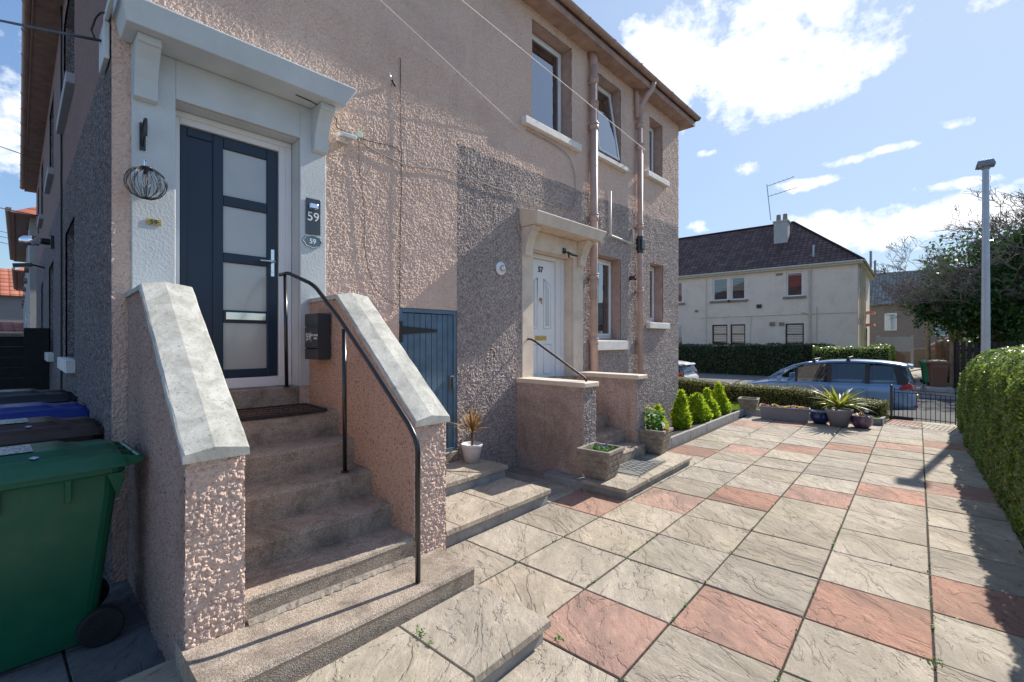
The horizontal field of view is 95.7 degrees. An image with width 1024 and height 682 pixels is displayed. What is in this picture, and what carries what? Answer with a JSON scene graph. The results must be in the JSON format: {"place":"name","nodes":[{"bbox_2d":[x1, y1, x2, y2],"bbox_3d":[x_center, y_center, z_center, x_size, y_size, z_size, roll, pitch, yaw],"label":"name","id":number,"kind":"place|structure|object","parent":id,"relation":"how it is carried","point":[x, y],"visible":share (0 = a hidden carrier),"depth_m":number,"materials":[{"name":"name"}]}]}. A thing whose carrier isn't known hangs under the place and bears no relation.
{"place":"outdoors","nodes":[
{"label":"outdoors","id":0,"kind":"place"},
{"bbox_2d":[0,415,1023,681],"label":"driveway paving","id":1,"kind":"structure","parent":0,"point":[866,619],"depth_m":3.44,"materials":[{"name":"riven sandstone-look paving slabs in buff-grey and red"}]},
{"bbox_2d":[0,328,48,389],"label":"black board fence","id":2,"kind":"object","parent":1,"relation":"on","point":[30,363],"visible":0.59,"depth_m":8.72,"materials":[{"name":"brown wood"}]},
{"bbox_2d":[0,388,76,404],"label":"wheeled bin","id":3,"kind":"object","parent":1,"relation":"on","point":[14,396],"visible":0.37,"depth_m":4.85,"materials":[{"name":"plastic"}]},
{"bbox_2d":[0,402,88,419],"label":"wheeled bin","id":4,"kind":"object","parent":1,"relation":"on","point":[38,409],"visible":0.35,"depth_m":4.05,"materials":[{"name":"blue plastic"}]},
{"bbox_2d":[0,416,103,446],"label":"wheeled bin","id":5,"kind":"object","parent":1,"relation":"on","point":[19,431],"visible":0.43,"depth_m":3.33,"materials":[{"name":"brown plastic"}]},
{"bbox_2d":[0,439,144,672],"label":"wheeled bin","id":6,"kind":"object","parent":1,"relation":"on","point":[57,498],"visible":1,"depth_m":2.48,"materials":[{"name":"green plastic"}]},
{"bbox_2d":[125,282,474,681],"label":"concrete entrance steps","id":7,"kind":"structure","parent":1,"relation":"on","point":[276,549],"depth_m":2.81,"materials":[{"name":"concrete"}]},
{"bbox_2d":[236,403,327,419],"bbox_3d":[-2.014,0.562,3.631,0.944,0.018,0.504,0,0,-44],"label":"doormat","id":8,"kind":"object","parent":7,"relation":"on","point":[269,411],"visible":0.65,"depth_m":3.73,"materials":[{"name":"rubber"}]},
{"bbox_2d":[305,313,329,359],"bbox_3d":[-1.677,-0.038,3.995,0.258,0.390,0.112,0,0,43],"label":"letterbox","id":9,"kind":"object","parent":7,"relation":"attached to","point":[317,336],"visible":1,"depth_m":3.92,"materials":[{"name":"metal"}]},
{"bbox_2d":[278,271,420,582],"bbox_3d":[-1.305,0.426,3.490,2.029,2.072,0.071,0,0,42],"label":"black handrail","id":10,"kind":"object","parent":7,"relation":"on","point":[391,397],"visible":1,"depth_m":3.35,"materials":[{"name":"metal"}]},
{"bbox_2d":[118,584,550,681],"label":"raised slab platform","id":11,"kind":"structure","parent":1,"relation":"on","point":[477,633],"depth_m":2.40,"materials":[{"name":"concrete"}]},
{"bbox_2d":[445,459,550,548],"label":"cellar slab steps","id":12,"kind":"structure","parent":1,"relation":"on","point":[482,495],"depth_m":4.66,"materials":[{"name":"concrete"}]},
{"bbox_2d":[461,441,482,463],"bbox_3d":[-0.473,1.315,5.463,0.262,0.215,0.262,0,0,41],"label":"white pot","id":13,"kind":"object","parent":12,"relation":"on","point":[471,454],"visible":0.95,"depth_m":5.38,"materials":[{"name":"ceramic"}]},
{"bbox_2d":[446,403,488,445],"bbox_3d":[-0.471,1.003,5.438,0.542,0.542,0.581,0,0,41],"label":"dracaena","id":14,"kind":"object","parent":13,"relation":"in","point":[472,424],"visible":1,"depth_m":5.44,"materials":[{"name":"brown plant"}]},
{"bbox_2d":[516,371,646,476],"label":"grey entrance steps","id":15,"kind":"structure","parent":1,"relation":"on","point":[560,419],"depth_m":6.14,"materials":[{"name":"concrete"}]},
{"bbox_2d":[527,338,586,381],"bbox_3d":[0.576,0.235,6.122,0.035,0.552,1.017,0,0,-44],"label":"brown handrail","id":16,"kind":"object","parent":15,"relation":"on","point":[561,360],"visible":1,"depth_m":6.07,"materials":[{"name":"brown metal"}]},
{"bbox_2d":[544,452,692,498],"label":"front slab platform","id":17,"kind":"structure","parent":1,"relation":"on","point":[623,485],"depth_m":5.50,"materials":[{"name":"concrete"}]},
{"bbox_2d":[576,442,624,480],"bbox_3d":[1.049,1.427,5.474,0.424,0.345,0.424,0,0,38],"label":"stone planter","id":18,"kind":"object","parent":17,"relation":"on","point":[601,465],"visible":0.94,"depth_m":5.35,"materials":[{"name":"stone"}]},
{"bbox_2d":[588,441,613,451],"bbox_3d":[1.048,1.261,5.475,0.284,0.156,0.273,0,0,41],"label":"viola clump","id":19,"kind":"object","parent":18,"relation":"on","point":[601,448],"visible":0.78,"depth_m":5.45,"materials":[{"name":"green plant"}]},
{"bbox_2d":[618,457,665,475],"bbox_3d":[1.618,1.591,5.919,0.400,0.014,0.840,0,0,38],"label":"grey doormat","id":20,"kind":"object","parent":17,"relation":"on","point":[639,466],"visible":0.9,"depth_m":5.87,"materials":[{"name":"silver rubber"}]},
{"bbox_2d":[639,424,672,454],"bbox_3d":[2.052,1.427,6.689,0.424,0.345,0.424,0,0,36],"label":"stone planter","id":21,"kind":"object","parent":17,"relation":"on","point":[655,442],"visible":0.84,"depth_m":6.54,"materials":[{"name":"stone"}]},
{"bbox_2d":[643,405,666,430],"bbox_3d":[2.067,1.159,6.735,0.348,0.418,0.375,0,0,41],"label":"daffodil clump","id":22,"kind":"object","parent":21,"relation":"in","point":[660,416],"visible":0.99,"depth_m":6.71,"materials":[{"name":"green plant"}]},
{"bbox_2d":[668,409,744,447],"bbox_3d":[3.681,1.665,8.817,0.066,0.193,5.114,0,0,41],"label":"bed edging","id":23,"kind":"object","parent":1,"relation":"on","point":[681,437],"visible":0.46,"depth_m":8.66,"materials":[{"name":"concrete"}]},
{"bbox_2d":[416,428,1008,681],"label":"weeds","id":24,"kind":"object","parent":1,"relation":"on","point":[623,680],"visible":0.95,"depth_m":2.88,"materials":[{"name":"green plant"}]},
{"bbox_2d":[759,405,810,422],"bbox_3d":[5.887,1.567,10.024,0.950,0.285,0.280,0,0,31],"label":"grey trough","id":25,"kind":"object","parent":1,"relation":"on","point":[771,412],"visible":0.98,"depth_m":9.92,"materials":[{"name":"plastic"}]},
{"bbox_2d":[760,403,806,408],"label":"succulent rosettes","id":26,"kind":"object","parent":25,"relation":"on","point":[790,406],"visible":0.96,"depth_m":9.97,"materials":[{"name":"orange plant"}]},
{"bbox_2d":[745,409,885,425],"bbox_3d":[6.521,1.665,10.061,2.654,0.193,0.401,0,0,25],"label":"lawn edging","id":27,"kind":"object","parent":1,"relation":"on","point":[881,421],"visible":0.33,"depth_m":9.62,"materials":[{"name":"concrete"}]},
{"bbox_2d":[810,410,828,423],"bbox_3d":[6.389,1.583,9.611,0.377,0.255,0.377,0,0,41],"label":"blue glazed pot","id":28,"kind":"object","parent":1,"relation":"on","point":[818,417],"visible":0.73,"depth_m":9.49,"materials":[{"name":"ceramic"}]},
{"bbox_2d":[825,407,853,426],"bbox_3d":[6.585,1.540,9.333,0.482,0.340,0.482,0,0,41],"label":"grey pot","id":29,"kind":"object","parent":1,"relation":"on","point":[837,417],"visible":0.97,"depth_m":9.20,"materials":[{"name":"stone"}]},
{"bbox_2d":[805,385,872,410],"bbox_3d":[6.582,1.149,9.367,1.092,0.604,1.302,0,0,17],"label":"palm","id":30,"kind":"object","parent":29,"relation":"in","point":[839,402],"visible":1,"depth_m":9.27,"materials":[{"name":"green plant"}]},
{"bbox_2d":[850,414,873,428],"bbox_3d":[6.895,1.590,9.141,0.377,0.240,0.377,0,0,41],"label":"purple pot","id":31,"kind":"object","parent":1,"relation":"on","point":[862,421],"visible":0.88,"depth_m":9.02,"materials":[{"name":"ceramic"}]},
{"bbox_2d":[890,383,958,426],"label":"iron gate","id":32,"kind":"structure","parent":1,"relation":"on","point":[891,403],"depth_m":9.71,"materials":[{"name":"black metal"}]},
{"bbox_2d":[0,0,1023,276],"label":"sky","id":33,"kind":"structure","parent":0,"point":[881,115],"materials":[{"name":"blue"}]},
{"bbox_2d":[666,409,737,435],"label":"flower bed soil","id":34,"kind":"structure","parent":0,"point":[675,431],"depth_m":9.00,"materials":[{"name":"brown soil"}]},
{"bbox_2d":[648,403,672,432],"bbox_3d":[2.470,1.371,7.912,0.485,0.623,0.479,0,0,41],"label":"golden conifer","id":35,"kind":"object","parent":34,"relation":"on","point":[657,407],"visible":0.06,"depth_m":7.87,"materials":[{"name":"plant"}]},
{"bbox_2d":[669,388,692,428],"bbox_3d":[3.155,1.281,8.666,0.439,0.802,0.466,0,0,41],"label":"golden conifer","id":36,"kind":"object","parent":34,"relation":"on","point":[680,415],"visible":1,"depth_m":8.60,"materials":[{"name":"green plant"}]},
{"bbox_2d":[687,392,713,422],"bbox_3d":[3.791,1.346,9.414,0.559,0.672,0.575,0,0,-13],"label":"golden conifer","id":37,"kind":"object","parent":34,"relation":"on","point":[699,409],"visible":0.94,"depth_m":9.27,"materials":[{"name":"green plant"}]},
{"bbox_2d":[703,386,720,417],"bbox_3d":[4.147,1.321,9.826,0.542,0.722,0.527,0,0,41],"label":"golden conifer","id":38,"kind":"object","parent":34,"relation":"on","point":[712,404],"visible":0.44,"depth_m":9.76,"materials":[{"name":"plant"}]},
{"bbox_2d":[712,381,731,413],"bbox_3d":[4.663,1.292,10.447,0.577,0.781,0.539,0,0,-38],"label":"golden conifer","id":39,"kind":"object","parent":34,"relation":"on","point":[719,395],"visible":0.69,"depth_m":10.33,"materials":[{"name":"plant"}]},
{"bbox_2d":[505,367,956,469],"bbox_3d":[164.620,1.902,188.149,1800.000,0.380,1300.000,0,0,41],"label":"ground","id":40,"kind":"structure","parent":0,"point":[732,378],"depth_m":24.27,"materials":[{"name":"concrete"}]},
{"bbox_2d":[0,268,22,332],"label":"red roofed house","id":41,"kind":"structure","parent":40,"relation":"on","point":[11,309],"depth_m":45.01,"materials":[{"name":"paint"}]},
{"bbox_2d":[0,322,23,346],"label":"red garage","id":42,"kind":"structure","parent":40,"relation":"on","point":[11,326],"depth_m":36.23,"materials":[{"name":"brick"}]},
{"bbox_2d":[12,267,25,332],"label":"pale terraced house","id":43,"kind":"structure","parent":40,"relation":"on","point":[18,275],"depth_m":31.80,"materials":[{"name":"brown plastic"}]},
{"bbox_2d":[5,207,35,327],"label":"pale terraced house","id":44,"kind":"structure","parent":40,"relation":"on","point":[18,225],"depth_m":16.32,"materials":[{"name":"white paint"}]},
{"bbox_2d":[20,0,700,583],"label":"pebbledashed house","id":45,"kind":"structure","parent":40,"relation":"on","point":[246,154],"depth_m":5.15,"materials":[{"name":"brown concrete"}]},
{"bbox_2d":[12,263,44,267],"bbox_3d":[-10.748,-1.674,10.312,0.260,0.109,0.504,0,0,43],"label":"gable floodlight","id":46,"kind":"object","parent":45,"relation":"attached to","point":[15,265],"visible":1,"depth_m":10.20,"materials":[{"name":"black paint"}]},
{"bbox_2d":[19,235,53,248],"bbox_3d":[-8.087,-1.708,7.886,0.170,0.220,0.420,0,0,43],"label":"glass bulkhead lamp","id":47,"kind":"object","parent":45,"relation":"attached to","point":[32,240],"visible":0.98,"depth_m":7.84,"materials":[{"name":"clear glass"}]},
{"bbox_2d":[0,19,100,41],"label":"service cable","id":48,"kind":"object","parent":45,"relation":"attached to","point":[53,31],"visible":1,"depth_m":3.61,"materials":[{"name":"black rubber"}]},
{"bbox_2d":[60,6,62,388],"bbox_3d":[-6.311,-1.788,6.490,0.021,5.801,0.026,0,0,43],"label":"drainpipe","id":49,"kind":"object","parent":45,"relation":"attached to","point":[61,202],"visible":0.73,"depth_m":6.48,"materials":[{"name":"black plastic"}]},
{"bbox_2d":[90,11,104,40],"bbox_3d":[-2.937,-2.245,3.296,0.218,0.180,0.021,0,0,26],"label":"drip loop","id":50,"kind":"object","parent":45,"relation":"attached to","point":[94,20],"visible":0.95,"depth_m":3.32,"materials":[{"name":"black rubber"}]},
{"bbox_2d":[123,118,167,199],"bbox_3d":[-2.601,-1.299,3.292,0.255,0.594,0.247,0,0,43],"label":"wire globe lamp","id":51,"kind":"object","parent":45,"relation":"hanging from","point":[146,179],"visible":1,"depth_m":3.28,"materials":[{"name":"black metal"}]},
{"bbox_2d":[146,218,160,225],"bbox_3d":[-2.646,-0.878,3.424,0.005,0.044,0.090,0,0,43],"label":"brass number sign","id":52,"kind":"object","parent":45,"relation":"attached to","point":[153,222],"visible":1,"depth_m":3.42,"materials":[{"name":"gold metal"}]},
{"bbox_2d":[180,125,276,377],"bbox_3d":[-2.400,-0.711,3.981,0.109,2.051,0.746,0,0,43],"label":"front door","id":53,"kind":"structure","parent":45,"relation":"in","point":[228,187],"depth_m":4.00,"materials":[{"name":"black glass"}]},
{"bbox_2d":[302,235,321,247],"bbox_3d":[-1.840,-0.918,4.278,0.010,0.122,0.185,0,0,43],"label":"oval number sign","id":54,"kind":"object","parent":45,"relation":"attached to","point":[312,241],"visible":1,"depth_m":4.28,"materials":[{"name":"blue ceramic"}]},
{"bbox_2d":[306,197,319,235],"bbox_3d":[-1.829,-1.148,4.275,0.028,0.330,0.136,0,0,43],"label":"number sign","id":55,"kind":"object","parent":45,"relation":"attached to","point":[312,216],"visible":1,"depth_m":4.28,"materials":[{"name":"grey plastic"}]},
{"bbox_2d":[336,131,356,143],"bbox_3d":[-1.594,-1.958,4.445,0.159,0.060,0.150,0,0,43],"label":"white floodlight","id":56,"kind":"object","parent":45,"relation":"attached to","point":[346,136],"visible":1,"depth_m":4.42,"materials":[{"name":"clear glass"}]},
{"bbox_2d":[296,95,399,155],"bbox_3d":[-1.575,-2.065,4.525,0.100,0.156,1.164,0,0,35],"label":"canopy cable","id":57,"kind":"object","parent":45,"relation":"attached to","point":[347,132],"visible":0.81,"depth_m":4.52,"materials":[{"name":"grey plastic"}]},
{"bbox_2d":[354,131,362,138],"bbox_3d":[-1.522,-2.043,4.597,0.056,0.068,0.068,0,0,43],"label":"junction box","id":58,"kind":"object","parent":45,"relation":"attached to","point":[359,134],"visible":0.96,"depth_m":4.58,"materials":[{"name":"white plastic"}]},
{"bbox_2d":[358,139,398,305],"bbox_3d":[-1.367,-1.196,4.794,0.006,1.652,0.482,0,0,43],"label":"thin cable","id":59,"kind":"object","parent":45,"relation":"attached to","point":[364,237],"visible":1,"depth_m":4.67,"materials":[{"name":"brown plastic"}]},
{"bbox_2d":[399,58,401,306],"bbox_3d":[-1.195,-1.705,4.977,0.008,2.673,0.034,0,0,43],"label":"phone cable","id":60,"kind":"object","parent":45,"relation":"attached to","point":[401,171],"visible":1,"depth_m":4.97,"materials":[{"name":"black plastic"}]},
{"bbox_2d":[399,313,453,447],"bbox_3d":[-0.967,0.500,5.276,0.076,1.615,0.759,0,0,43],"label":"cellar door","id":61,"kind":"structure","parent":45,"relation":"in","point":[427,339],"depth_m":5.35,"materials":[{"name":"blue wood"}]},
{"bbox_2d":[380,0,519,129],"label":"overhead wire","id":62,"kind":"object","parent":45,"relation":"attached to","point":[446,61],"visible":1,"depth_m":5.23,"materials":[{"name":"grey metal"}]},
{"bbox_2d":[361,129,575,208],"bbox_3d":[-0.253,-2.427,5.974,0.017,1.053,3.674,0,0,43],"label":"rope cable","id":63,"kind":"object","parent":45,"relation":"attached to","point":[478,181],"visible":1,"depth_m":5.93,"materials":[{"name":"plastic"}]},
{"bbox_2d":[496,262,506,274],"bbox_3d":[-0.120,-0.953,6.065,0.090,0.176,0.175,0,0,43],"label":"round wall light","id":64,"kind":"object","parent":45,"relation":"attached to","point":[501,267],"visible":1,"depth_m":6.04,"materials":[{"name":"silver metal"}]},
{"bbox_2d":[533,258,554,377],"bbox_3d":[0.438,-0.338,7.032,0.071,1.790,0.685,0,0,43],"label":"front door","id":65,"kind":"structure","parent":45,"relation":"in","point":[543,271],"depth_m":7.08,"materials":[{"name":"white plastic"}]},
{"bbox_2d":[532,33,560,132],"bbox_3d":[0.455,-3.863,7.068,0.076,1.406,0.926,0,0,43],"label":"window","id":66,"kind":"structure","parent":45,"relation":"in","point":[546,88],"depth_m":7.12,"materials":[{"name":"white plastic"}]},
{"bbox_2d":[461,0,644,149],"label":"overhead wire","id":67,"kind":"object","parent":45,"relation":"attached to","point":[542,66],"visible":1,"depth_m":5.51,"materials":[{"name":"grey metal"}]},
{"bbox_2d":[563,248,577,257],"bbox_3d":[0.888,-1.342,7.062,0.176,0.152,0.155,0,0,43],"label":"black floodlight","id":68,"kind":"object","parent":45,"relation":"attached to","point":[568,252],"visible":1,"depth_m":7.04,"materials":[{"name":"paint"}]},
{"bbox_2d":[598,259,610,338],"bbox_3d":[1.538,-0.748,8.222,0.076,1.416,0.771,0,0,43],"label":"window","id":69,"kind":"structure","parent":45,"relation":"in","point":[604,266],"depth_m":8.33,"materials":[{"name":"white plastic"}]},
{"bbox_2d":[598,85,619,160],"bbox_3d":[1.589,-3.838,8.174,0.325,1.356,0.771,0,0,43],"label":"window","id":70,"kind":"structure","parent":45,"relation":"in","point":[607,139],"depth_m":8.20,"materials":[{"name":"white plastic"}]},
{"bbox_2d":[649,127,652,171],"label":"window","id":71,"kind":"structure","parent":45,"relation":"in","point":[650,129],"depth_m":9.64,"materials":[{"name":"white plastic"}]},
{"bbox_2d":[650,267,653,321],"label":"window","id":72,"kind":"structure","parent":45,"relation":"in","point":[651,268],"depth_m":9.65,"materials":[{"name":"white plastic"}]},
{"bbox_2d":[678,342,834,376],"bbox_3d":[4.833,1.008,33.770,30.937,1.948,1.200,0,0,41],"label":"hedge","id":73,"kind":"object","parent":40,"relation":"on","point":[766,359],"visible":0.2,"depth_m":25.97,"materials":[{"name":"green plant"}]},
{"bbox_2d":[678,176,876,348],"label":"cream flats","id":74,"kind":"structure","parent":40,"relation":"on","point":[784,280],"depth_m":31.68,"materials":[{"name":"cream painted render"},{"name":"brown concrete tile"},{"name":"glass"}]},
{"bbox_2d":[678,282,681,302],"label":"window","id":75,"kind":"structure","parent":74,"relation":"in","point":[680,283],"depth_m":35.21,"materials":[{"name":"white plastic"}]},
{"bbox_2d":[678,325,681,343],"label":"window","id":76,"kind":"structure","parent":74,"relation":"in","point":[679,326],"depth_m":35.21,"materials":[{"name":"white glass"}]},
{"bbox_2d":[712,325,726,344],"bbox_3d":[14.964,-0.453,33.314,1.050,1.430,0.050,0,0,41],"label":"window","id":77,"kind":"structure","parent":74,"relation":"in","point":[719,332],"depth_m":33.35,"materials":[{"name":"white glass"}]},
{"bbox_2d":[713,278,727,300],"bbox_3d":[14.994,-3.698,33.287,1.030,1.620,0.050,0,0,41],"label":"window","id":78,"kind":"structure","parent":74,"relation":"in","point":[720,285],"depth_m":33.30,"materials":[{"name":"white plastic"}]},
{"bbox_2d":[731,276,744,299],"bbox_3d":[15.885,-3.698,32.507,0.940,1.620,0.050,0,0,41],"label":"window","id":79,"kind":"structure","parent":74,"relation":"in","point":[737,283],"depth_m":32.53,"materials":[{"name":"white plastic"}]},
{"bbox_2d":[731,324,744,344],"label":"window","id":80,"kind":"structure","parent":74,"relation":"in","point":[737,330],"depth_m":32.53,"materials":[{"name":"white glass"}]},
{"bbox_2d":[786,271,802,296],"bbox_3d":[18.463,-3.708,30.252,0.950,1.600,0.050,0,0,41],"label":"window","id":81,"kind":"structure","parent":74,"relation":"in","point":[794,280],"depth_m":30.27,"materials":[{"name":"white plastic"}]},
{"bbox_2d":[786,323,803,344],"bbox_3d":[18.463,-0.418,30.252,1.050,1.460,0.050,0,0,41],"label":"window","id":82,"kind":"structure","parent":74,"relation":"in","point":[794,331],"depth_m":30.23,"materials":[{"name":"white glass"}]},
{"bbox_2d":[812,345,891,365],"bbox_3d":[16.217,1.077,22.217,3.075,1.772,1.139,0,0,41],"label":"side hedge","id":83,"kind":"object","parent":40,"relation":"on","point":[845,352],"visible":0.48,"depth_m":21.91,"materials":[{"name":"green plant"}]},
{"bbox_2d":[868,343,896,360],"bbox_3d":[18.992,1.029,23.846,1.159,1.873,5.213,0,0,41],"label":"back hedge","id":84,"kind":"object","parent":40,"relation":"on","point":[893,353],"visible":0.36,"depth_m":22.78,"materials":[{"name":"green plant"}]},
{"bbox_2d":[876,335,913,368],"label":"pink yard wall","id":85,"kind":"structure","parent":40,"relation":"on","point":[905,344],"depth_m":31.41,"materials":[{"name":"red concrete"}]},
{"bbox_2d":[870,255,978,351],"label":"stone terrace","id":86,"kind":"structure","parent":40,"relation":"on","point":[887,326],"depth_m":48.26,"materials":[{"name":"brown stone"}]},
{"bbox_2d":[884,313,896,330],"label":"window","id":87,"kind":"structure","parent":86,"relation":"in","point":[889,324],"depth_m":47.99,"materials":[{"name":"white glass"}]},
{"bbox_2d":[935,325,947,335],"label":"window","id":88,"kind":"structure","parent":86,"relation":"in","point":[943,332],"depth_m":45.44,"materials":[{"name":"grey glass"}]},
{"bbox_2d":[899,349,973,366],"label":"stone boundary wall","id":89,"kind":"structure","parent":40,"relation":"on","point":[919,354],"depth_m":33.23,"materials":[{"name":"stone"}]},
{"bbox_2d":[935,341,953,387],"bbox_3d":[23.823,1.022,25.694,0.130,1.980,17.950,0,0,41],"label":"brown fence","id":90,"kind":"object","parent":40,"relation":"on","point":[944,351],"visible":0.69,"depth_m":20.73,"materials":[{"name":"brown wood"}]},
{"bbox_2d":[870,176,1023,363],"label":"ivy clad tree","id":91,"kind":"object","parent":40,"relation":"on","point":[951,305],"visible":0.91,"depth_m":22.45,"materials":[{"name":"green plant"}]},
{"bbox_2d":[931,337,975,348],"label":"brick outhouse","id":92,"kind":"structure","parent":40,"relation":"on","point":[933,344],"depth_m":33.61,"materials":[{"name":"brown brick"}]},
{"bbox_2d":[975,158,995,351],"bbox_3d":[10.620,-0.973,10.399,0.310,6.130,0.300,0,0,41],"label":"street lamp","id":93,"kind":"object","parent":40,"relation":"on","point":[984,166],"visible":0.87,"depth_m":10.35,"materials":[{"name":"metal"}]},
{"bbox_2d":[954,344,1023,552],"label":"privet hedge","id":94,"kind":"object","parent":40,"relation":"on","point":[989,407],"visible":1,"depth_m":4.98,"materials":[{"name":"green plant"}]},
{"bbox_2d":[886,397,956,424],"bbox_3d":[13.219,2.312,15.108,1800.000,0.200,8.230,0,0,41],"label":"road","id":95,"kind":"structure","parent":0,"point":[925,409],"depth_m":14.34,"materials":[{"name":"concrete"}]},
{"bbox_2d":[678,360,698,379],"bbox_3d":[5.296,1.475,18.950,4.148,1.473,2.175,0,0,41],"label":"hatchback car","id":96,"kind":"object","parent":95,"relation":"on","point":[687,369],"visible":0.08,"depth_m":17.55,"materials":[{"name":"white paint"}]},
{"bbox_2d":[745,356,917,411],"bbox_3d":[9.692,1.340,14.572,4.633,1.744,2.175,0,0,41],"label":"estate car","id":97,"kind":"object","parent":95,"relation":"on","point":[853,374],"visible":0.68,"depth_m":13.40,"materials":[{"name":"blue metal"}]},
{"bbox_2d":[707,381,956,424],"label":"kerb","id":98,"kind":"structure","parent":95,"relation":"on","point":[933,396],"depth_m":17.82,"materials":[{"name":"concrete"}]},
{"bbox_2d":[909,367,953,394],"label":"path","id":99,"kind":"structure","parent":0,"point":[916,374],"depth_m":18.56,"materials":[{"name":"concrete"}]},
{"bbox_2d":[921,360,928,383],"bbox_3d":[17.960,1.369,19.769,0.630,1.087,0.828,0,0,27],"label":"wheeled bin","id":100,"kind":"object","parent":99,"relation":"on","point":[925,370],"visible":0.35,"depth_m":19.88,"materials":[{"name":"green plastic"}]},
{"bbox_2d":[926,264,930,358],"bbox_3d":[28.729,-1.688,32.000,0.266,7.200,0.280,0,0,41],"label":"telegraph pole","id":101,"kind":"object","parent":99,"relation":"on","point":[928,346],"visible":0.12,"depth_m":31.90,"materials":[{"name":"brown wood"}]},
{"bbox_2d":[926,360,950,386],"bbox_3d":[17.425,1.341,18.975,0.662,1.141,0.869,0,0,33],"label":"wheeled bin","id":102,"kind":"object","parent":99,"relation":"on","point":[938,373],"visible":0.98,"depth_m":18.73,"materials":[{"name":"brown plastic"}]},
{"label":"garden lawn","id":103,"kind":"structure","parent":0,"visible":0},
{"bbox_2d":[870,234,980,371],"bbox_3d":[25.265,-2.092,27.208,6.628,8.097,8.163,0,0,41],"label":"bare tree","id":104,"kind":"object","parent":103,"relation":"on","point":[898,267],"visible":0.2,"depth_m":26.90,"materials":[{"name":"brown plant"}]},
{"bbox_2d":[953,342,1023,387],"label":"dark fence","id":105,"kind":"object","parent":103,"relation":"on","point":[963,349],"visible":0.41,"depth_m":18.77,"materials":[{"name":"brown wood"}]},
{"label":"lawn","id":106,"kind":"structure","parent":0,"visible":0},
{"bbox_2d":[737,397,759,411],"bbox_3d":[5.535,1.512,10.836,0.424,0.360,0.424,0,0,33],"label":"stone planter","id":107,"kind":"object","parent":106,"relation":"on","point":[748,403],"visible":0.89,"depth_m":10.70,"materials":[{"name":"stone"}]},
{"bbox_2d":[678,376,889,417],"bbox_3d":[5.383,1.385,13.383,0.710,0.702,8.633,0,0,-40],"label":"hedge","id":108,"kind":"object","parent":106,"relation":"on","point":[780,395],"visible":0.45,"depth_m":11.51,"materials":[{"name":"green plant"}]},
{"bbox_2d":[687,397,880,417],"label":"grass","id":109,"kind":"structure","parent":106,"relation":"on","point":[735,405],"depth_m":11.40,"materials":[{"name":"green plant"}]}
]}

